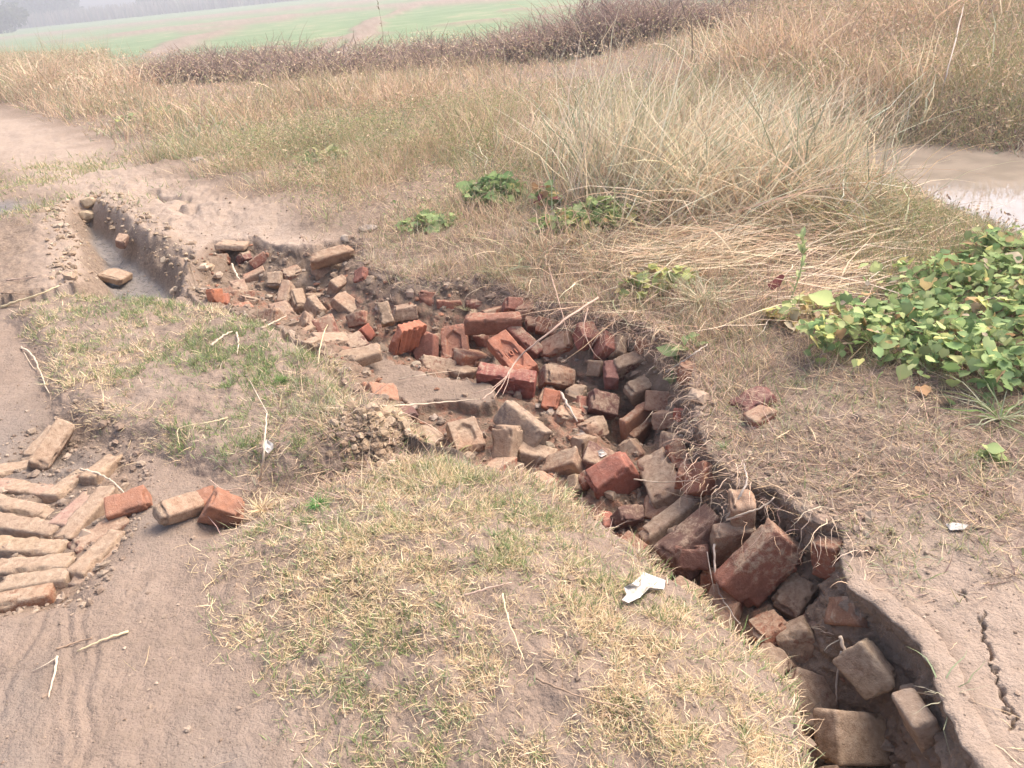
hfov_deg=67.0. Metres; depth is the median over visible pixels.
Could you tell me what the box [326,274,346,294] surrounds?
brick fragment
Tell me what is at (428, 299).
brick fragment
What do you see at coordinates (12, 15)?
tree
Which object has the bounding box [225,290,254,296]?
brick fragment
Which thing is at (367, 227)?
earth clod
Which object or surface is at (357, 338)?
brick fragment
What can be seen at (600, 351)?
brick fragment
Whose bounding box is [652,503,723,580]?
brick
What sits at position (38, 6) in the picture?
tree
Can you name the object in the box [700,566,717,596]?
brick fragment
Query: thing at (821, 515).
earth clods
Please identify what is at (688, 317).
dry weeds
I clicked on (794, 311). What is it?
leafy plant
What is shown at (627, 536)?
brick fragment
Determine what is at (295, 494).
dry litter
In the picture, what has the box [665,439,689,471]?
brick fragment
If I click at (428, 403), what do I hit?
twig
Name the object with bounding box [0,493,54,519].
brick
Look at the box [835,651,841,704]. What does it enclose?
root
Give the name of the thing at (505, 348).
brick
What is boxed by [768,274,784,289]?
dead leaf
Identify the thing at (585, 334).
root
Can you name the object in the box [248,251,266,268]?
brick fragment
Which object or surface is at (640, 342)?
brick
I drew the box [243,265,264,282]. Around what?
brick fragment
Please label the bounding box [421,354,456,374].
brick fragment
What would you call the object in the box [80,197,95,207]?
earth clod
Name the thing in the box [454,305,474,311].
grass plant
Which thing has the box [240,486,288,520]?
grass plant
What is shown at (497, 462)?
brick fragment
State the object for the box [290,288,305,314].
brick fragment
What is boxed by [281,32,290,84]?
upright herb
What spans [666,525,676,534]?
brick fragment
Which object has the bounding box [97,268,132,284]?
brick
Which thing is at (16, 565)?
brick
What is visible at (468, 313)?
brick fragment
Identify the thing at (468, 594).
stem
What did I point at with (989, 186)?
pond water
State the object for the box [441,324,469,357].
brick
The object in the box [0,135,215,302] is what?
grass
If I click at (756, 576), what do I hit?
brick
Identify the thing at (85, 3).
sky
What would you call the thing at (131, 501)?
brick fragment
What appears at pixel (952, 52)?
cane
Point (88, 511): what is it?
brick
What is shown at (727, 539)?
brick fragment
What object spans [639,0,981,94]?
grass tussock
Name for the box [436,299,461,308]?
brick fragment
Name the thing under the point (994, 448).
leafy plant
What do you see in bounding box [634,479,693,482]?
root
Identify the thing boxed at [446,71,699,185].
grass tussock
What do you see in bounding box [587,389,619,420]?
brick fragment
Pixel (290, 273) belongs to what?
brick fragment
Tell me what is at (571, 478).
brick fragment
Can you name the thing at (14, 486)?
brick
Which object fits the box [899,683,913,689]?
brick fragment
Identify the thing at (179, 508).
brick
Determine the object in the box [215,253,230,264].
brick fragment
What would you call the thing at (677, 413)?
brick fragment
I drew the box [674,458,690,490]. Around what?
brick fragment
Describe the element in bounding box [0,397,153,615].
soil crumbs
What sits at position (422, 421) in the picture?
twig
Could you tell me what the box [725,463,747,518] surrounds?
root
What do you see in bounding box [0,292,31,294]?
cane
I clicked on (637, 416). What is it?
brick
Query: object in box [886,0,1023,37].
grass tussock
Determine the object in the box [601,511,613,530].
brick fragment
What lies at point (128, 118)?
leafy plant
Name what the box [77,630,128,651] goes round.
straw
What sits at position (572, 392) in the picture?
brick fragment
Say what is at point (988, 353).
vine patch
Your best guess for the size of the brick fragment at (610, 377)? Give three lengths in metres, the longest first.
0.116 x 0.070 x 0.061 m
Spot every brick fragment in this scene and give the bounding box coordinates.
[104,485,152,520]
[115,233,128,248]
[197,487,244,527]
[205,288,223,302]
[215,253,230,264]
[223,293,229,304]
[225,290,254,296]
[229,279,248,289]
[234,301,253,306]
[235,251,252,263]
[238,295,258,305]
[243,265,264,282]
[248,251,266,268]
[257,307,283,321]
[265,271,283,288]
[268,300,293,315]
[281,264,302,280]
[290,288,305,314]
[299,311,313,326]
[303,324,315,331]
[303,336,325,353]
[304,295,326,317]
[305,292,320,298]
[312,313,338,331]
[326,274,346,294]
[330,291,356,313]
[345,310,367,327]
[345,331,369,346]
[353,266,368,282]
[358,323,374,340]
[365,382,398,400]
[366,275,375,285]
[377,301,394,327]
[392,303,418,321]
[399,406,418,422]
[419,290,434,305]
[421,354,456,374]
[423,424,445,446]
[435,333,440,351]
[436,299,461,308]
[447,365,477,378]
[450,348,489,365]
[462,309,477,340]
[472,334,496,347]
[481,305,501,312]
[486,457,518,470]
[491,424,522,459]
[492,357,499,364]
[502,297,522,311]
[516,299,534,322]
[525,316,536,332]
[531,470,556,488]
[535,316,558,335]
[538,364,575,389]
[538,385,555,401]
[540,330,573,357]
[540,446,583,475]
[541,388,560,410]
[553,405,583,424]
[564,384,586,402]
[567,474,582,493]
[570,434,597,456]
[572,321,599,350]
[572,395,587,415]
[576,416,608,436]
[578,470,589,490]
[582,440,614,469]
[585,360,604,376]
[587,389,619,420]
[593,330,614,359]
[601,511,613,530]
[603,360,618,389]
[607,334,626,359]
[610,504,644,528]
[613,351,645,380]
[617,438,645,457]
[621,530,650,559]
[623,374,651,404]
[643,495,668,519]
[644,390,669,411]
[651,409,672,429]
[659,431,688,448]
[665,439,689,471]
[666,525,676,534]
[673,408,682,421]
[673,575,703,597]
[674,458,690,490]
[674,544,709,570]
[676,360,696,385]
[684,461,715,496]
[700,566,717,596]
[705,584,744,631]
[709,522,755,566]
[727,488,755,527]
[728,386,776,412]
[743,405,777,427]
[748,609,787,646]
[758,642,793,678]
[771,572,820,619]
[783,667,838,712]
[798,719,817,767]
[803,613,815,629]
[810,534,842,579]
[819,765,861,767]
[833,638,895,699]
[891,688,940,758]
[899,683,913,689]
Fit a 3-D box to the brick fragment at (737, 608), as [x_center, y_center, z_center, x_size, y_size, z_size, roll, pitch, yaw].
[0.603,0.669,2.235,0.097,0.082,0.184,12,57,37]
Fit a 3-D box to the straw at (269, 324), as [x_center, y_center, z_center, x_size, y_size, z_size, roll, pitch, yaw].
[-1.143,-0.300,3.710,0.015,0.095,0.346,-4,28,3]
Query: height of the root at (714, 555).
0.125 m
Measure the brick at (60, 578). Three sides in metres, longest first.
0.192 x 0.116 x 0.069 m
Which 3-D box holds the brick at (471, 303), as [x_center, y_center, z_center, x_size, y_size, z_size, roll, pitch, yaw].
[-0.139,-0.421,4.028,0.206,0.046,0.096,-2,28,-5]
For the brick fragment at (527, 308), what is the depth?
3.71 m
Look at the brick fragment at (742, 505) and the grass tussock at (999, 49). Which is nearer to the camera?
the brick fragment at (742, 505)
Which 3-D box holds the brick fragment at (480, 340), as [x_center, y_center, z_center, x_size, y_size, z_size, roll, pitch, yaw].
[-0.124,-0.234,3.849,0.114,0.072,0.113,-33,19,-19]
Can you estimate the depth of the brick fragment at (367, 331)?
3.94 m
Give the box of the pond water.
[833,141,1023,234]
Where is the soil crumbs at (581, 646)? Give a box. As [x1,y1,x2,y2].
[1,182,1023,762]
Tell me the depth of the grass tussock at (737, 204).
4.09 m
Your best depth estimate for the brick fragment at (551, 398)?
3.21 m
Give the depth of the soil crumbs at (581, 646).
2.18 m
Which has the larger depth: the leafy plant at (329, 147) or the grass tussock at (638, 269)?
the leafy plant at (329, 147)
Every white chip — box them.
[264,439,272,453]
[597,449,606,456]
[945,522,968,529]
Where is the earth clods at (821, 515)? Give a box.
[349,235,893,610]
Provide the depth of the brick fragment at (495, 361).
3.62 m
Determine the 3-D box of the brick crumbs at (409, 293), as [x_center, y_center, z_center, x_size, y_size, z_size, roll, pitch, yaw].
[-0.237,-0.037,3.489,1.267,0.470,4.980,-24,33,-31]
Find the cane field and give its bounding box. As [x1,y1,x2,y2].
[2,0,297,30]
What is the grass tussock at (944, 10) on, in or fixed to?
on the ground at (94, 678)
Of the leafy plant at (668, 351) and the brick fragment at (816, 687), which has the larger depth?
the leafy plant at (668, 351)
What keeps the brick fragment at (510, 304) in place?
on the ground at (94, 678)
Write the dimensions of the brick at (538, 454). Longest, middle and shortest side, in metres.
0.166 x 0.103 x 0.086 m
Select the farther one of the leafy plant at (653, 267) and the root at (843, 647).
the leafy plant at (653, 267)
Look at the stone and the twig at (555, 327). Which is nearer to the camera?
the twig at (555, 327)
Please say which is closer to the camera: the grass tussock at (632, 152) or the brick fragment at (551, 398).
the brick fragment at (551, 398)
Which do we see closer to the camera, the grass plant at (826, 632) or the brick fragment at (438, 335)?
the grass plant at (826, 632)
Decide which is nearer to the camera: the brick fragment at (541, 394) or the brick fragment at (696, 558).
the brick fragment at (696, 558)
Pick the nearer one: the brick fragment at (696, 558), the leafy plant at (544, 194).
the brick fragment at (696, 558)
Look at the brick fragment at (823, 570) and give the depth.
2.10 m
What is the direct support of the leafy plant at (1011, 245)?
on the ground at (94, 678)
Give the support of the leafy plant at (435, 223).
on the ground at (94, 678)
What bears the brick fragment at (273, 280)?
on the ground at (94, 678)
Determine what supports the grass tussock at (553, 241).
on the ground at (94, 678)
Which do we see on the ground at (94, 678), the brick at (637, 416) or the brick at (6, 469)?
the brick at (6, 469)
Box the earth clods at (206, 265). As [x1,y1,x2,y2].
[40,189,219,299]
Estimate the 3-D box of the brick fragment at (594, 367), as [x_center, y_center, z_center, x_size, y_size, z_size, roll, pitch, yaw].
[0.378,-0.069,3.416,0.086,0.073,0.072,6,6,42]
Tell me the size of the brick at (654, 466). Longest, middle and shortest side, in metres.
0.243 x 0.122 x 0.086 m
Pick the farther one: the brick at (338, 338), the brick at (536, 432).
the brick at (338, 338)
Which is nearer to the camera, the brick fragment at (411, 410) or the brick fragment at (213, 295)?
the brick fragment at (411, 410)
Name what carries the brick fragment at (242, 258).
on the ground at (94, 678)
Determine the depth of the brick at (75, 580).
2.21 m
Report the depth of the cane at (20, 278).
4.46 m
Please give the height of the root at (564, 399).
0.040 m
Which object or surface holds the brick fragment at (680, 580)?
on the ground at (94, 678)
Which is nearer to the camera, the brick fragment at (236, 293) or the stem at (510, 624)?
the stem at (510, 624)
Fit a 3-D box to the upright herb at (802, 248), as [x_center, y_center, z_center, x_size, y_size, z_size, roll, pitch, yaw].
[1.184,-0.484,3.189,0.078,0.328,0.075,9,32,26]
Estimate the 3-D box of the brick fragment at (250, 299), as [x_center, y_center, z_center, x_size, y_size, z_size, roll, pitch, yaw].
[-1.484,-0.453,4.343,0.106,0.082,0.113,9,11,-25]
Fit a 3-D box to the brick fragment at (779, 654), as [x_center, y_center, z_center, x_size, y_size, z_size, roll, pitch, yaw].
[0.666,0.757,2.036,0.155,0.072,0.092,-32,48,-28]
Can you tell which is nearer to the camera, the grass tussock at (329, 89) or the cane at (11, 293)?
the cane at (11, 293)
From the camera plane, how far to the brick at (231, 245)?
4.98 m
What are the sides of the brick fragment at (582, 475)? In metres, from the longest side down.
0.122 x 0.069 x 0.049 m
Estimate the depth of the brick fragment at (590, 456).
2.86 m
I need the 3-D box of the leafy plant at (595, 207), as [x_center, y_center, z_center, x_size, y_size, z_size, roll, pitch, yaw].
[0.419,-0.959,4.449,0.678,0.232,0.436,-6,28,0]
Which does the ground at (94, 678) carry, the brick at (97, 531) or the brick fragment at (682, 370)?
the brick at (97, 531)
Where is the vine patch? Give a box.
[796,224,1023,407]
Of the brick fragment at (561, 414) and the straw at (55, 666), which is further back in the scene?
the brick fragment at (561, 414)
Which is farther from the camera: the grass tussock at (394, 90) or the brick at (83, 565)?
the grass tussock at (394, 90)
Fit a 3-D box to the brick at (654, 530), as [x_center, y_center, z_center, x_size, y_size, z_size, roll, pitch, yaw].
[0.526,0.469,2.546,0.226,0.108,0.072,-32,25,-12]
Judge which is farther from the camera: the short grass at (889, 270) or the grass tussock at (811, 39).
the grass tussock at (811, 39)
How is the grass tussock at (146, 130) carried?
on the ground at (94, 678)
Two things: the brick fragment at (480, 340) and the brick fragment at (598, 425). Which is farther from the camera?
the brick fragment at (480, 340)
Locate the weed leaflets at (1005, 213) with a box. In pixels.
[780,101,1023,235]
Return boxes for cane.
[0,285,59,307]
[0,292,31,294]
[6,276,37,280]
[20,346,49,393]
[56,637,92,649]
[250,381,267,480]
[938,6,963,104]
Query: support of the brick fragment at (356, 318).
on the ground at (94, 678)
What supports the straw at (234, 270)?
on the ground at (94, 678)
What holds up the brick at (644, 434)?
on the ground at (94, 678)
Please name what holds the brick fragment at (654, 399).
on the ground at (94, 678)
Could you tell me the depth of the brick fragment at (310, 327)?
3.77 m
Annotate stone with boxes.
[191,157,202,162]
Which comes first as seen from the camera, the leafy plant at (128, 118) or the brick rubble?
the brick rubble
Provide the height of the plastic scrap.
0.074 m
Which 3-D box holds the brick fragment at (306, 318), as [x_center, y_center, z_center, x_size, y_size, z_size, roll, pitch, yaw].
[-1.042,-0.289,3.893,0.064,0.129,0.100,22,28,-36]
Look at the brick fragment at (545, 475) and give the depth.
2.81 m
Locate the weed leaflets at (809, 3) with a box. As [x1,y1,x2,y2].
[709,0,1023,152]
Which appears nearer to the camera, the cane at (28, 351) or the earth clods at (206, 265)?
the cane at (28, 351)
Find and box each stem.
[177,417,227,447]
[209,479,254,492]
[398,370,459,381]
[464,582,511,596]
[502,593,523,659]
[535,677,638,712]
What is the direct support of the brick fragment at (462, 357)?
on the ground at (94, 678)
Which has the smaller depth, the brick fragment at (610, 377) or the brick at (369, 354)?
the brick fragment at (610, 377)
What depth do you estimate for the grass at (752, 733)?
1.81 m
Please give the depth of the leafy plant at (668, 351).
3.12 m
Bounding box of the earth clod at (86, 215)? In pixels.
[78,210,93,221]
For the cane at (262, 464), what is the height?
0.208 m
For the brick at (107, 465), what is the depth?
2.69 m
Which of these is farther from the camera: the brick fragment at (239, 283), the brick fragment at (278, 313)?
the brick fragment at (239, 283)
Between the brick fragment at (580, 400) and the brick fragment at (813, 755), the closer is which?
the brick fragment at (813, 755)
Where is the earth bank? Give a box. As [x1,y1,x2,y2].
[595,312,1012,767]
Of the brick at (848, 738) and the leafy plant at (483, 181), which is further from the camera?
the leafy plant at (483, 181)
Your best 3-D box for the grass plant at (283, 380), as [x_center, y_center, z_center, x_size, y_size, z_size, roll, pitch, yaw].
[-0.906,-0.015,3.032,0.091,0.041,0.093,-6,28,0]
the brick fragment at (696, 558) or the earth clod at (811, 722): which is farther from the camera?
the brick fragment at (696, 558)
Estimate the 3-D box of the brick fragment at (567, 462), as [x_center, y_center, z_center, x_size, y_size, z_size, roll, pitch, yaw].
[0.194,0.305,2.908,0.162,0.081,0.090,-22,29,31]
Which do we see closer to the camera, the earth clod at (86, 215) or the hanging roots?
the hanging roots
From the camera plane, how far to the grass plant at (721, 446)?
2.47 m
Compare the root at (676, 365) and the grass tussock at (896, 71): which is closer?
the root at (676, 365)
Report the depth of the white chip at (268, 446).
2.58 m
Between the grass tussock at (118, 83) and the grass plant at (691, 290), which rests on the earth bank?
the grass plant at (691, 290)
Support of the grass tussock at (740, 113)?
on the ground at (94, 678)
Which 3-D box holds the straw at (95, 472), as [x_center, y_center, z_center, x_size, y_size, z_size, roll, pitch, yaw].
[-1.366,0.322,2.600,0.350,0.032,0.022,16,35,35]
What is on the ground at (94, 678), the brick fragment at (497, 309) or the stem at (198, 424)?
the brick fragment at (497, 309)
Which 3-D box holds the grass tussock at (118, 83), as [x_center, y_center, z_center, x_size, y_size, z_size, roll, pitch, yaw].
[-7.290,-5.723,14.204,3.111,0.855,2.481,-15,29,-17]
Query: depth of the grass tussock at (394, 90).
9.41 m
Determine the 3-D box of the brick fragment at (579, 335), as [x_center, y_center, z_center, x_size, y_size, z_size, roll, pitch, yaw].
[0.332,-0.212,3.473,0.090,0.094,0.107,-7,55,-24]
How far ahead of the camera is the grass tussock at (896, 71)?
6.98 m
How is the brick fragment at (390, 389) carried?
on the ground at (94, 678)
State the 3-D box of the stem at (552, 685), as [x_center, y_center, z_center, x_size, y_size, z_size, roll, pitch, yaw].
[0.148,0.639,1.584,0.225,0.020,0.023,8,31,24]
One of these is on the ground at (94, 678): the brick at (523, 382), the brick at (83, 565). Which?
the brick at (523, 382)
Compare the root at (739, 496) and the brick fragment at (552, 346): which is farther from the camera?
the brick fragment at (552, 346)
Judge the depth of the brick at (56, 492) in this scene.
2.61 m
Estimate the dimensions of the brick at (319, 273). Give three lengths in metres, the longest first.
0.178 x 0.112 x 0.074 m
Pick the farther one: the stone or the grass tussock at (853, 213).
the stone
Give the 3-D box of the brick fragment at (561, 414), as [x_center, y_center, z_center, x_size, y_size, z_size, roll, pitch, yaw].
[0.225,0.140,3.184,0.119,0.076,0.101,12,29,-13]
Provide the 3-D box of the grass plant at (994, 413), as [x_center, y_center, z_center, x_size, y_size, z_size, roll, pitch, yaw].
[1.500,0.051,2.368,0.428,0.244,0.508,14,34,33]
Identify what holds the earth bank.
on the ground at (94, 678)
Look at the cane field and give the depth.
228.93 m
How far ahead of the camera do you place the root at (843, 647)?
1.88 m
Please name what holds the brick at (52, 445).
on the ground at (94, 678)
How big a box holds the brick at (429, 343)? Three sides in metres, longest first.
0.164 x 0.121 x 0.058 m
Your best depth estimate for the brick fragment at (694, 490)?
2.46 m
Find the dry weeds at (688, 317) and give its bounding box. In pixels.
[223,197,953,489]
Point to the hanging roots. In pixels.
(651, 345)
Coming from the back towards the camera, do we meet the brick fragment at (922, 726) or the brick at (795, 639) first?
the brick at (795, 639)
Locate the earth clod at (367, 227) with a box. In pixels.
[358,224,377,232]
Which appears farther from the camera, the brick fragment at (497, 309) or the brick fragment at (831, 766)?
the brick fragment at (497, 309)
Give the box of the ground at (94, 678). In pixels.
[0,0,1023,767]
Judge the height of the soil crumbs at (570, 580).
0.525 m
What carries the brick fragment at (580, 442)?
on the ground at (94, 678)
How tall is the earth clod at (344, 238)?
0.049 m
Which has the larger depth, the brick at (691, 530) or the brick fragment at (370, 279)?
the brick fragment at (370, 279)
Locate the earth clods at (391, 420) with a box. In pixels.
[286,397,426,500]
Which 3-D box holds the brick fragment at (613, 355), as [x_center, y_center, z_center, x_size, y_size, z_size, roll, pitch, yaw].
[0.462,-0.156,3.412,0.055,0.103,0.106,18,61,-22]
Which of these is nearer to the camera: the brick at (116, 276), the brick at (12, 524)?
the brick at (12, 524)
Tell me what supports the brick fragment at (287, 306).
on the ground at (94, 678)
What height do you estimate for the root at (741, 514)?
0.110 m
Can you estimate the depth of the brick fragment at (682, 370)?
2.96 m
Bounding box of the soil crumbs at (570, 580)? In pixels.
[0,254,1023,767]
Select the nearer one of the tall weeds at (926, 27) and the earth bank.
the earth bank
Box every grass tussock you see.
[0,35,107,102]
[14,48,201,109]
[92,77,305,142]
[230,54,413,117]
[294,51,544,119]
[362,84,596,166]
[437,177,670,299]
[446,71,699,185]
[474,5,789,212]
[514,206,798,326]
[519,46,974,241]
[549,48,973,201]
[576,87,968,270]
[612,48,1014,234]
[625,0,897,91]
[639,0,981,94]
[684,129,1016,267]
[724,3,1023,143]
[787,0,1023,53]
[802,2,1023,137]
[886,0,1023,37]
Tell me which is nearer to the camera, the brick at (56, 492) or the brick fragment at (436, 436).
the brick at (56, 492)
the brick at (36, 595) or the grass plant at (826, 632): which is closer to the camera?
the grass plant at (826, 632)
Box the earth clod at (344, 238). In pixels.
[340,234,348,241]
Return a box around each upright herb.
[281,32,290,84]
[789,226,809,299]
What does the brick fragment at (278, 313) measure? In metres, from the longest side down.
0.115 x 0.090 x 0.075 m
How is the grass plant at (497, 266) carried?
on the ground at (94, 678)
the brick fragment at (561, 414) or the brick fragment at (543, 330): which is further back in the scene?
the brick fragment at (543, 330)
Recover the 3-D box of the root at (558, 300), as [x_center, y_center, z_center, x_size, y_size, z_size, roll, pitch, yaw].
[0.217,-0.381,3.665,0.012,0.163,0.571,-7,28,-3]
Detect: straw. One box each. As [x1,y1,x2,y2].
[33,655,58,697]
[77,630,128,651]
[79,468,123,492]
[211,331,232,345]
[231,263,239,278]
[235,332,239,353]
[260,315,286,328]
[317,325,327,365]
[497,176,1022,371]
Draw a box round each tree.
[0,0,72,16]
[0,1,29,33]
[69,0,83,10]
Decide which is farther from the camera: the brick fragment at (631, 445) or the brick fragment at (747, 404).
the brick fragment at (631, 445)
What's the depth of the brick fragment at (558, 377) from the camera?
3.38 m
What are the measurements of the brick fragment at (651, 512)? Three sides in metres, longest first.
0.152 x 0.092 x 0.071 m
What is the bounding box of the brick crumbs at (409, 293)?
[189,239,897,767]
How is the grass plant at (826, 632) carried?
on the earth bank
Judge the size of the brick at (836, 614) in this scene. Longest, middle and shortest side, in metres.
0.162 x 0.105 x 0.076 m
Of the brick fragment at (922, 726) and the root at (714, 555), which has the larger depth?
the root at (714, 555)
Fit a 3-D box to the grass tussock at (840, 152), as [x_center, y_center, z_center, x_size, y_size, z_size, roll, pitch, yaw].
[1.609,-1.302,4.120,2.237,0.889,1.611,-6,28,0]
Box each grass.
[0,2,1023,160]
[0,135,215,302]
[9,289,385,483]
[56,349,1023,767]
[112,0,849,83]
[118,37,1023,314]
[186,451,816,767]
[311,348,824,767]
[755,168,1023,306]
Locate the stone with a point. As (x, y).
(193, 159)
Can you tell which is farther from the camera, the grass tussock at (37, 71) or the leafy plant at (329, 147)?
the grass tussock at (37, 71)
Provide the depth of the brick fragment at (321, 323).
3.84 m
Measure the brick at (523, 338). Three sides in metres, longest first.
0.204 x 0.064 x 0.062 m
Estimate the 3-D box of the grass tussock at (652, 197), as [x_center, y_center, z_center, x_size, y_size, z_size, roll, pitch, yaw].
[1.143,-1.475,4.469,2.471,0.962,2.039,-6,28,0]
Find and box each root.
[548,268,568,339]
[560,391,577,421]
[583,308,599,358]
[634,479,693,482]
[665,344,707,372]
[707,544,740,623]
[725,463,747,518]
[726,497,774,520]
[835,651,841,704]
[838,635,845,650]
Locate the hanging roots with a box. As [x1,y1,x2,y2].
[279,233,882,589]
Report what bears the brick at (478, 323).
on the brick at (523, 338)
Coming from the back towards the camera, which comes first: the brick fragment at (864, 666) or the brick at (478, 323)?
the brick at (478, 323)
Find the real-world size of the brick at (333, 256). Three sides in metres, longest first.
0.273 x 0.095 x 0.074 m
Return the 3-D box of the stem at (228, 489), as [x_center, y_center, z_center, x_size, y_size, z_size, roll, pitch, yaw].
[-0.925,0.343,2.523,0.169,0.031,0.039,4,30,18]
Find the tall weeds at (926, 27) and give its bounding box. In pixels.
[687,0,1023,152]
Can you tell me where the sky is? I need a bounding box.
[0,0,181,9]
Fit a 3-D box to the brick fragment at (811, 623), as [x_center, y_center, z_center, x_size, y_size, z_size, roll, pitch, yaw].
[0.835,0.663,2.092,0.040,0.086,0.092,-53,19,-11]
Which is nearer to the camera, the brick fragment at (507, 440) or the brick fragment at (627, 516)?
the brick fragment at (627, 516)
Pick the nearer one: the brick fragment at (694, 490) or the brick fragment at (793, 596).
the brick fragment at (793, 596)
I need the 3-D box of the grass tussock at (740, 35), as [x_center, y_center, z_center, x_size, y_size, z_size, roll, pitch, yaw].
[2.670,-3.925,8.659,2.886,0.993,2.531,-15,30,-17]
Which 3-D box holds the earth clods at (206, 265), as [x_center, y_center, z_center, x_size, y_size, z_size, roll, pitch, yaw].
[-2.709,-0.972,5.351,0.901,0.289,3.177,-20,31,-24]
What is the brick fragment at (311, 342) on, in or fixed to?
on the ground at (94, 678)
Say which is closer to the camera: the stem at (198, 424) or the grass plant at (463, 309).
the stem at (198, 424)
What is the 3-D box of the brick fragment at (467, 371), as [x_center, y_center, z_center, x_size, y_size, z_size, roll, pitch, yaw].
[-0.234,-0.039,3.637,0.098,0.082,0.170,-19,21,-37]
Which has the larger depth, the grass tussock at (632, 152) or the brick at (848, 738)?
the grass tussock at (632, 152)
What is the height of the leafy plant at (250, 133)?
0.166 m
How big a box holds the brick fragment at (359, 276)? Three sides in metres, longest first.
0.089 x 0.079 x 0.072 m
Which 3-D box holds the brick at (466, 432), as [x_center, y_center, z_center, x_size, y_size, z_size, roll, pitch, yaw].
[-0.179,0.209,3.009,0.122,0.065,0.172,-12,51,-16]
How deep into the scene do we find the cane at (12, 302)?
4.23 m
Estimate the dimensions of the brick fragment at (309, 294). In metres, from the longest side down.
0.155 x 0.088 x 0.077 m
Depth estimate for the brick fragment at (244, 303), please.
4.09 m
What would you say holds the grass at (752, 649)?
on the ground at (94, 678)
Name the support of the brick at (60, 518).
on the ground at (94, 678)
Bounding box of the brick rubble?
[188,250,708,522]
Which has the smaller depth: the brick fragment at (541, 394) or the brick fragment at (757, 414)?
the brick fragment at (757, 414)
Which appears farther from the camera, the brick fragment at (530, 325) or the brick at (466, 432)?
the brick fragment at (530, 325)
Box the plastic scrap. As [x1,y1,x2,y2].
[622,572,665,602]
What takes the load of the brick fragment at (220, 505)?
on the ground at (94, 678)
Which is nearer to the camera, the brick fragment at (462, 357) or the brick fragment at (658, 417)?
the brick fragment at (658, 417)
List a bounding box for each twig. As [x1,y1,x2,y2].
[381,399,479,406]
[403,412,441,434]
[474,297,598,399]
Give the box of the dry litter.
[203,166,1023,609]
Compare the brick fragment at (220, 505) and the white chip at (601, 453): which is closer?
the brick fragment at (220, 505)
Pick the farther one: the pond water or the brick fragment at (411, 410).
the pond water
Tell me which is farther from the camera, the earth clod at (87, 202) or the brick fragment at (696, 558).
the earth clod at (87, 202)
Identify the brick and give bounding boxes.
[0,460,32,477]
[0,478,53,497]
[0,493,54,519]
[0,512,59,538]
[0,535,69,556]
[0,552,76,581]
[0,568,70,591]
[0,583,55,612]
[20,425,50,460]
[27,418,74,470]
[40,469,82,503]
[48,491,88,526]
[53,485,120,540]
[67,516,129,553]
[67,529,125,577]
[68,542,119,586]
[78,454,122,485]
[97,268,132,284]
[152,485,214,525]
[214,239,248,250]
[276,280,295,304]
[310,244,354,270]
[310,264,338,280]
[312,332,348,344]
[339,343,382,366]
[388,319,426,355]
[413,332,438,361]
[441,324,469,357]
[445,416,485,452]
[464,311,521,334]
[465,297,481,309]
[476,362,536,398]
[487,330,538,375]
[493,400,551,447]
[507,326,542,359]
[517,442,557,465]
[584,451,641,499]
[619,402,652,440]
[626,417,651,443]
[634,335,652,354]
[637,447,684,508]
[638,494,699,553]
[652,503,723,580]
[712,518,805,607]
[775,615,815,663]
[813,708,891,766]
[824,596,869,627]
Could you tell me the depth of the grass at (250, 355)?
3.29 m
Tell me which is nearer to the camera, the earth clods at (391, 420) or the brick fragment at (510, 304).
the earth clods at (391, 420)
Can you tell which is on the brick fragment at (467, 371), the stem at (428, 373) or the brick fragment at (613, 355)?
the stem at (428, 373)
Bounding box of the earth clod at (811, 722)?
[797,702,823,738]
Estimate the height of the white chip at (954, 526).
0.010 m
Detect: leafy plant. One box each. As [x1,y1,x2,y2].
[116,105,186,122]
[213,124,280,140]
[296,143,348,165]
[395,209,466,233]
[456,170,527,205]
[526,195,640,235]
[529,179,561,209]
[614,263,704,300]
[656,332,708,384]
[759,291,845,331]
[940,231,1023,285]
[973,442,1010,465]
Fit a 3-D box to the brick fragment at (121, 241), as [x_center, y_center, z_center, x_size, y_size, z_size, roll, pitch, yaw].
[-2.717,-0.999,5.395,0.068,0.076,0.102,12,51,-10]
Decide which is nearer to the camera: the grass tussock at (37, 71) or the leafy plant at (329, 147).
the leafy plant at (329, 147)
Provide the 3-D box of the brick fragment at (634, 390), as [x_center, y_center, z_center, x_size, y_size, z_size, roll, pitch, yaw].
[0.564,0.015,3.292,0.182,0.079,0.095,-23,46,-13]
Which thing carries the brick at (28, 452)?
on the ground at (94, 678)
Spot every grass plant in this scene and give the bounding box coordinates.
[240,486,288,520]
[271,374,291,384]
[303,489,331,510]
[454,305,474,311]
[470,242,532,282]
[657,267,748,320]
[712,438,733,457]
[808,626,839,650]
[906,646,988,748]
[927,371,1023,436]
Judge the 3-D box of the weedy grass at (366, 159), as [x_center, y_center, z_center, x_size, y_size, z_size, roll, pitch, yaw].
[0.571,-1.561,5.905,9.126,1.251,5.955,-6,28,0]

